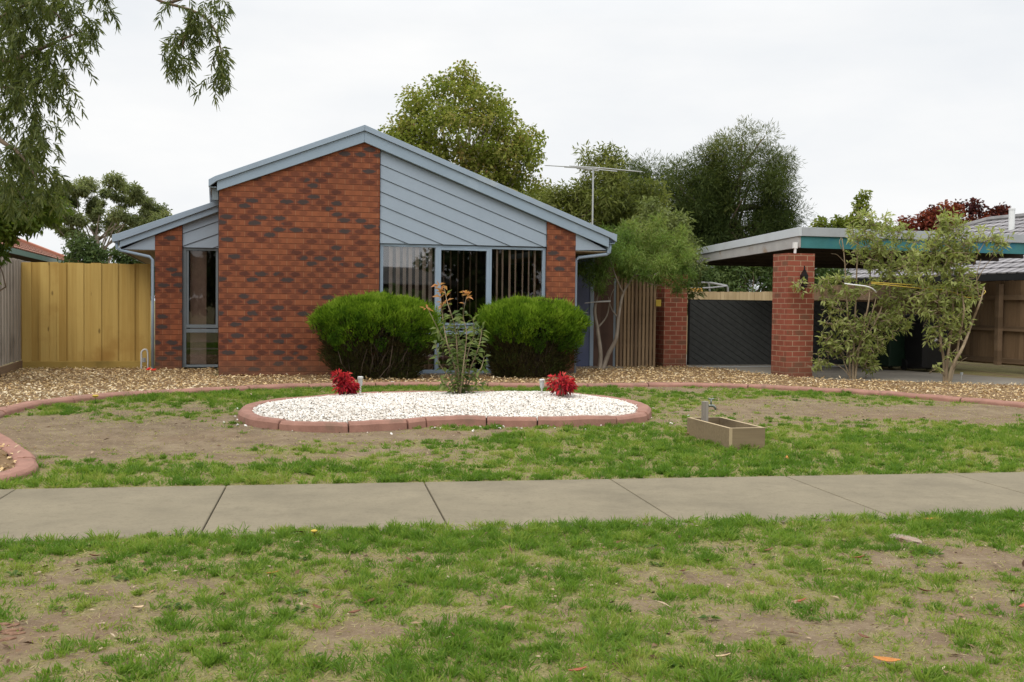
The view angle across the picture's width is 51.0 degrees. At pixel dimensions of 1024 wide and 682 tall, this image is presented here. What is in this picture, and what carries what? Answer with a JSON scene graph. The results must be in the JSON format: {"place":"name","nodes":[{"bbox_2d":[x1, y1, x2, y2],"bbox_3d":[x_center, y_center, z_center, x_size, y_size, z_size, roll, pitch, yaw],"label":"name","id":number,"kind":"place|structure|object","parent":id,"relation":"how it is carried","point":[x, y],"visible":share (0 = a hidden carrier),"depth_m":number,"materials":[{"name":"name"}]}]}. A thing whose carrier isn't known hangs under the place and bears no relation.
{"place":"outdoors","nodes":[
{"label":"outdoors","id":0,"kind":"place"},
{"bbox_2d":[0,504,1023,681],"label":"verge grass","id":1,"kind":"structure","parent":0,"point":[608,534],"depth_m":4.77,"materials":[{"name":"green plant"}]},
{"bbox_2d":[568,666,586,670],"bbox_3d":[0.231,1.153,3.772,0.066,0.012,0.021,-6,3,-11],"label":"fallen leaf","id":2,"kind":"object","parent":1,"relation":"on","point":[577,669],"visible":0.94,"depth_m":3.78,"materials":[{"name":"orange plant"}]},
{"bbox_2d":[0,301,1023,681],"bbox_3d":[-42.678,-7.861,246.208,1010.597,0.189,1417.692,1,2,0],"label":"ground","id":3,"kind":"structure","parent":0,"point":[190,441],"depth_m":5.05,"materials":[{"name":"soil"}]},
{"bbox_2d":[0,637,16,641],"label":"bark piece","id":4,"kind":"object","parent":3,"relation":"on","point":[7,638],"visible":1,"depth_m":4.08,"materials":[{"name":"beige wood"}]},
{"bbox_2d":[1,631,15,634],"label":"bark piece","id":5,"kind":"object","parent":3,"relation":"on","point":[5,633],"visible":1,"depth_m":4.15,"materials":[{"name":"beige wood"}]},
{"bbox_2d":[0,628,18,632],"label":"bark piece","id":6,"kind":"object","parent":3,"relation":"on","point":[8,630],"visible":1,"depth_m":4.18,"materials":[{"name":"beige wood"}]},
{"bbox_2d":[7,623,20,627],"bbox_3d":[-1.974,1.127,4.255,0.020,0.017,0.058,2,2,33],"label":"bark piece","id":7,"kind":"object","parent":3,"relation":"on","point":[14,624],"visible":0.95,"depth_m":4.25,"materials":[{"name":"beige wood"}]},
{"bbox_2d":[0,257,29,376],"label":"paling fence","id":8,"kind":"object","parent":3,"relation":"on","point":[10,325],"visible":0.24,"depth_m":16.17,"materials":[{"name":"grey wood"}]},
{"bbox_2d":[9,631,25,635],"bbox_3d":[-1.914,1.135,4.162,0.061,0.017,0.020,-1,3,-40],"label":"bark piece","id":9,"kind":"object","parent":3,"relation":"on","point":[17,633],"visible":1,"depth_m":4.16,"materials":[{"name":"beige wood"}]},
{"bbox_2d":[0,179,73,290],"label":"tree","id":10,"kind":"object","parent":3,"relation":"on","point":[8,237],"visible":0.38,"depth_m":13.78,"materials":[{"name":"green plant"}]},
{"bbox_2d":[1,238,78,262],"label":"neighbour house","id":11,"kind":"structure","parent":3,"relation":"on","point":[25,250],"depth_m":30.05,"materials":[{"name":"red tile"}]},
{"bbox_2d":[21,262,150,368],"bbox_3d":[-6.840,-0.368,17.306,1.952,1.787,0.059,0,2,-16],"label":"paling fence","id":12,"kind":"object","parent":3,"relation":"on","point":[83,315],"visible":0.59,"depth_m":17.30,"materials":[{"name":"yellow wood"}]},
{"bbox_2d":[57,228,154,297],"bbox_3d":[-11.273,-1.629,31.010,4.160,3.238,2.096,1,2,0],"label":"tree","id":13,"kind":"object","parent":3,"relation":"on","point":[91,253],"visible":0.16,"depth_m":30.65,"materials":[{"name":"green plant"}]},
{"bbox_2d":[44,170,172,261],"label":"gum tree","id":14,"kind":"object","parent":3,"relation":"on","point":[133,195],"visible":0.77,"depth_m":41.59,"materials":[{"name":"green plant"}]},
{"bbox_2d":[140,349,148,368],"bbox_3d":[-5.894,0.310,17.242,0.129,0.379,0.060,0,2,-15],"label":"gas pipe","id":15,"kind":"object","parent":3,"relation":"on","point":[142,359],"visible":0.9,"depth_m":17.22,"materials":[{"name":"metal"}]},
{"bbox_2d":[112,125,633,375],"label":"brick house","id":16,"kind":"structure","parent":3,"relation":"on","point":[254,263],"depth_m":16.58,"materials":[{"name":"red brick"}]},
{"bbox_2d":[182,248,217,366],"bbox_3d":[-5.058,-0.541,17.444,0.556,1.925,0.194,0,2,-15],"label":"window","id":17,"kind":"structure","parent":16,"relation":"in","point":[197,355],"depth_m":17.48,"materials":[{"name":"paint"}]},
{"bbox_2d":[379,244,545,374],"bbox_3d":[-0.771,-0.425,16.923,2.680,2.150,0.207,0,2,-15],"label":"window","id":18,"kind":"structure","parent":16,"relation":"in","point":[437,267],"depth_m":16.83,"materials":[{"name":"paint"}]},
{"bbox_2d":[576,260,589,365],"bbox_3d":[1.024,-0.522,19.002,0.750,2.000,0.121,0,2,-15],"label":"door","id":19,"kind":"structure","parent":16,"relation":"in","point":[583,294],"depth_m":19.08,"materials":[{"name":"blue paint"}]},
{"bbox_2d":[544,165,641,223],"bbox_3d":[1.438,-2.543,18.967,1.168,1.152,1.545,2,3,38],"label":"tv aerial","id":20,"kind":"object","parent":16,"relation":"attached to","point":[592,169],"visible":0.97,"depth_m":19.01,"materials":[{"name":"metal"}]},
{"bbox_2d":[613,274,660,366],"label":"batten gate","id":21,"kind":"structure","parent":16,"relation":"attached to","point":[635,344],"depth_m":19.46,"materials":[{"name":"paint"}]},
{"bbox_2d":[238,391,651,432],"bbox_3d":[-0.695,0.750,11.709,4.456,0.222,2.638,0,2,-15],"label":"island edging","id":22,"kind":"object","parent":3,"relation":"on","point":[249,417],"visible":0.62,"depth_m":10.66,"materials":[{"name":"ceramic"}]},
{"bbox_2d":[223,391,688,433],"bbox_3d":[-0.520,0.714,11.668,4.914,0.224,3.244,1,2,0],"label":"white pebbles","id":23,"kind":"object","parent":3,"relation":"on","point":[497,400],"visible":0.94,"depth_m":11.21,"materials":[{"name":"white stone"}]},
{"bbox_2d":[330,368,360,394],"bbox_3d":[-1.860,0.487,12.060,0.366,0.376,0.414,1,2,0],"label":"nandina","id":24,"kind":"object","parent":23,"relation":"on","point":[346,385],"visible":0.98,"depth_m":11.96,"materials":[{"name":"red plant"}]},
{"bbox_2d":[357,376,362,392],"bbox_3d":[-1.741,0.536,12.334,0.066,0.262,0.068,1,2,0],"label":"solar light","id":25,"kind":"object","parent":23,"relation":"on","point":[360,379],"visible":0.88,"depth_m":12.31,"materials":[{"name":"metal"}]},
{"bbox_2d":[421,281,490,393],"bbox_3d":[-0.653,0.025,12.363,0.833,1.439,0.492,1,2,0],"label":"sapling","id":26,"kind":"object","parent":23,"relation":"on","point":[459,381],"visible":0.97,"depth_m":12.33,"materials":[{"name":"green plant"}]},
{"bbox_2d":[539,379,544,392],"bbox_3d":[0.343,0.568,12.386,0.066,0.262,0.068,1,2,0],"label":"solar light","id":27,"kind":"object","parent":23,"relation":"on","point":[541,383],"visible":0.87,"depth_m":12.36,"materials":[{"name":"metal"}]},
{"bbox_2d":[545,372,577,396],"bbox_3d":[0.565,0.524,12.159,0.387,0.371,0.447,1,2,0],"label":"nandina","id":28,"kind":"object","parent":23,"relation":"on","point":[566,384],"visible":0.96,"depth_m":12.11,"materials":[{"name":"red plant"}]},
{"bbox_2d":[377,59,550,197],"bbox_3d":[-1.291,-3.486,27.810,4.800,7.415,4.206,-1,2,-34],"label":"tree","id":29,"kind":"object","parent":3,"relation":"on","point":[490,159],"visible":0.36,"depth_m":27.01,"materials":[{"name":"green plant"}]},
{"bbox_2d":[2,399,985,668],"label":"weeds","id":30,"kind":"object","parent":3,"relation":"on","point":[178,605],"visible":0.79,"depth_m":4.91,"materials":[{"name":"green plant"}]},
{"bbox_2d":[0,364,1023,471],"bbox_3d":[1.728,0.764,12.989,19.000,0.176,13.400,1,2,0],"label":"mulch bed","id":31,"kind":"object","parent":3,"relation":"on","point":[4,460],"visible":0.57,"depth_m":15.41,"materials":[{"name":"brown wood"}]},
{"bbox_2d":[0,0,237,231],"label":"tree","id":32,"kind":"object","parent":31,"relation":"on","point":[19,77],"visible":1,"depth_m":8.76,"materials":[{"name":"green plant"}]},
{"bbox_2d":[305,289,446,379],"bbox_3d":[-2.009,-0.025,15.855,2.121,1.505,1.458,0,2,-15],"label":"hedge","id":33,"kind":"object","parent":31,"relation":"on","point":[338,318],"visible":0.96,"depth_m":15.45,"materials":[{"name":"green plant"}]},
{"bbox_2d":[472,292,592,378],"bbox_3d":[0.292,-0.025,16.485,1.893,1.497,1.496,0,2,-15],"label":"hedge","id":34,"kind":"object","parent":31,"relation":"on","point":[560,326],"visible":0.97,"depth_m":16.11,"materials":[{"name":"green plant"}]},
{"bbox_2d":[576,210,699,369],"bbox_3d":[2.065,-0.872,18.384,2.438,2.831,1.452,1,2,0],"label":"tree","id":35,"kind":"object","parent":31,"relation":"on","point":[625,251],"visible":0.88,"depth_m":18.33,"materials":[{"name":"green plant"}]},
{"bbox_2d":[0,382,1023,481],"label":"lawn edging","id":36,"kind":"object","parent":3,"relation":"on","point":[24,466],"visible":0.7,"depth_m":13.54,"materials":[{"name":"ceramic"}]},
{"bbox_2d":[0,386,1023,681],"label":"ground litter","id":37,"kind":"object","parent":3,"relation":"on","point":[906,620],"visible":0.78,"depth_m":4.89,"materials":[{"name":"brown plant"}]},
{"bbox_2d":[0,472,1023,543],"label":"footpath","id":38,"kind":"structure","parent":3,"relation":"on","point":[126,511],"depth_m":7.02,"materials":[{"name":"concrete"}]},
{"bbox_2d":[507,139,675,291],"bbox_3d":[1.439,-2.103,24.580,4.759,4.937,3.324,1,2,0],"label":"tree","id":39,"kind":"object","parent":3,"relation":"on","point":[615,202],"visible":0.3,"depth_m":23.99,"materials":[{"name":"green plant"}]},
{"bbox_2d":[614,195,709,315],"bbox_3d":[2.733,-1.130,20.609,2.060,3.301,1.721,0,2,-22],"label":"tree","id":40,"kind":"object","parent":3,"relation":"on","point":[643,215],"visible":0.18,"depth_m":20.37,"materials":[{"name":"green plant"}]},
{"bbox_2d":[692,282,728,291],"bbox_3d":[5.076,-0.590,27.530,1.316,1.882,1.417,1,2,1],"label":"trampoline frame","id":41,"kind":"object","parent":3,"relation":"on","point":[714,283],"visible":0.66,"depth_m":27.54,"materials":[{"name":"metal"}]},
{"bbox_2d":[611,114,818,291],"bbox_3d":[6.122,-3.508,33.839,7.183,7.250,3.916,1,2,0],"label":"tree","id":42,"kind":"object","parent":3,"relation":"on","point":[715,206],"visible":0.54,"depth_m":33.13,"materials":[{"name":"green plant"}]},
{"bbox_2d":[713,653,730,656],"bbox_3d":[0.774,1.157,3.953,0.065,0.012,0.020,-14,-7,17],"label":"fallen leaf","id":43,"kind":"object","parent":3,"relation":"on","point":[723,655],"visible":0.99,"depth_m":3.95,"materials":[{"name":"beige plant"}]},
{"bbox_2d":[687,417,764,449],"bbox_3d":[1.976,0.873,9.987,0.349,0.237,0.921,0,2,-14],"label":"timber box","id":44,"kind":"object","parent":3,"relation":"on","point":[726,432],"visible":0.8,"depth_m":9.71,"materials":[{"name":"beige wood"}]},
{"bbox_2d":[701,398,716,421],"bbox_3d":[1.883,0.756,10.249,0.148,0.428,0.052,0,2,-14],"label":"garden tap","id":45,"kind":"object","parent":44,"relation":"in","point":[705,405],"visible":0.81,"depth_m":10.21,"materials":[{"name":"grey metal"}]},
{"bbox_2d":[686,291,772,350],"bbox_3d":[3.914,-0.482,25.588,6.280,1.469,0.030,0,2,-15],"label":"paling fence","id":46,"kind":"object","parent":3,"relation":"on","point":[739,296],"visible":0.09,"depth_m":25.96,"materials":[{"name":"beige wood"}]},
{"bbox_2d":[686,265,851,291],"bbox_3d":[6.511,-1.277,28.995,6.402,3.098,2.427,0,2,-9],"label":"bush","id":47,"kind":"object","parent":3,"relation":"on","point":[733,278],"visible":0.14,"depth_m":28.48,"materials":[{"name":"green plant"}]},
{"bbox_2d":[808,189,894,229],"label":"tree","id":48,"kind":"object","parent":3,"relation":"on","point":[837,222],"visible":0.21,"depth_m":37.72,"materials":[{"name":"green plant"}]},
{"bbox_2d":[791,207,925,378],"bbox_3d":[5.507,-0.720,17.093,2.172,2.805,0.754,1,2,0],"label":"oleander","id":49,"kind":"object","parent":3,"relation":"on","point":[881,252],"visible":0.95,"depth_m":17.05,"materials":[{"name":"green plant"}]},
{"bbox_2d":[844,283,876,292],"bbox_3d":[5.388,-0.818,16.543,0.546,0.148,0.116,0,2,-11],"label":"strap","id":50,"kind":"object","parent":49,"relation":"attached to","point":[874,290],"visible":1,"depth_m":16.51,"materials":[{"name":"white metal"}]},
{"bbox_2d":[873,656,900,661],"bbox_3d":[1.366,1.162,3.916,0.095,0.016,0.030,1,13,23],"label":"fallen leaf","id":51,"kind":"object","parent":3,"relation":"on","point":[887,659],"visible":0.97,"depth_m":3.92,"materials":[{"name":"orange plant"}]},
{"bbox_2d":[770,208,1023,285],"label":"neighbour house","id":52,"kind":"structure","parent":3,"relation":"on","point":[1004,269],"depth_m":26.49,"materials":[{"name":"grey tile"}]},
{"bbox_2d":[889,533,921,542],"bbox_3d":[2.191,1.108,6.008,0.092,0.045,0.222,-1,3,-38],"label":"rock","id":53,"kind":"object","parent":3,"relation":"on","point":[907,538],"visible":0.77,"depth_m":5.97,"materials":[{"name":"beige stone"}]},
{"bbox_2d":[814,280,1023,365],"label":"paling fence","id":54,"kind":"object","parent":3,"relation":"on","point":[996,336],"visible":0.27,"depth_m":19.78,"materials":[{"name":"brown wood"}]},
{"bbox_2d":[900,314,951,369],"bbox_3d":[7.526,0.030,19.597,0.600,1.025,0.796,0,2,-13],"label":"wheelie bin","id":55,"kind":"object","parent":3,"relation":"on","point":[918,356],"visible":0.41,"depth_m":19.34,"materials":[{"name":"black plastic"}]},
{"bbox_2d":[893,197,1010,230],"bbox_3d":[15.374,-2.502,37.944,4.483,5.119,1.958,1,2,0],"label":"tree","id":56,"kind":"object","parent":3,"relation":"on","point":[928,218],"visible":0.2,"depth_m":37.49,"materials":[{"name":"brown plant"}]},
{"bbox_2d":[899,204,1015,382],"bbox_3d":[6.835,-0.682,16.474,1.844,2.808,0.705,1,2,0],"label":"oleander","id":57,"kind":"object","parent":3,"relation":"on","point":[955,255],"visible":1,"depth_m":16.41,"materials":[{"name":"green plant"}]},
{"bbox_2d":[871,282,985,297],"bbox_3d":[6.473,-0.787,16.583,1.852,0.234,0.470,0,2,-13],"label":"rope","id":58,"kind":"object","parent":57,"relation":"attached to","point":[913,287],"visible":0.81,"depth_m":16.55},
{"bbox_2d":[0,382,1023,489],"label":"lawn grass","id":59,"kind":"structure","parent":0,"point":[892,463],"depth_m":9.31,"materials":[{"name":"green plant"}]},
{"bbox_2d":[0,0,1023,300],"label":"sky","id":60,"kind":"structure","parent":0,"point":[915,104],"materials":[{"name":"white"}]},
{"bbox_2d":[686,355,1023,384],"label":"driveway","id":61,"kind":"structure","parent":0,"point":[833,373],"depth_m":18.06,"materials":[{"name":"concrete"}]},
{"bbox_2d":[687,299,884,366],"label":"driveway gate","id":62,"kind":"structure","parent":61,"relation":"on","point":[729,332],"depth_m":20.08,"materials":[{"name":"dark painted timber boards"},{"name":"galvanised steel"}]},
{"bbox_2d":[655,227,1023,376],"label":"carport","id":63,"kind":"object","parent":61,"relation":"on","point":[787,255],"visible":0.6,"depth_m":18.04,"materials":[{"name":"brick"}]},
{"bbox_2d":[800,266,807,290],"bbox_3d":[4.688,-1.004,17.259,0.100,0.408,0.113,0,2,-15],"label":"wall lantern","id":64,"kind":"object","parent":63,"relation":"attached to","point":[804,274],"depth_m":17.22,"materials":[{"name":"black plastic"}]},
{"bbox_2d":[865,322,905,367],"bbox_3d":[7.039,0.083,20.066,0.600,0.875,0.796,0,2,-21],"label":"wheelie bin","id":65,"kind":"object","parent":61,"relation":"on","point":[895,350],"visible":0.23,"depth_m":19.77,"materials":[{"name":"green plastic"}]}
]}

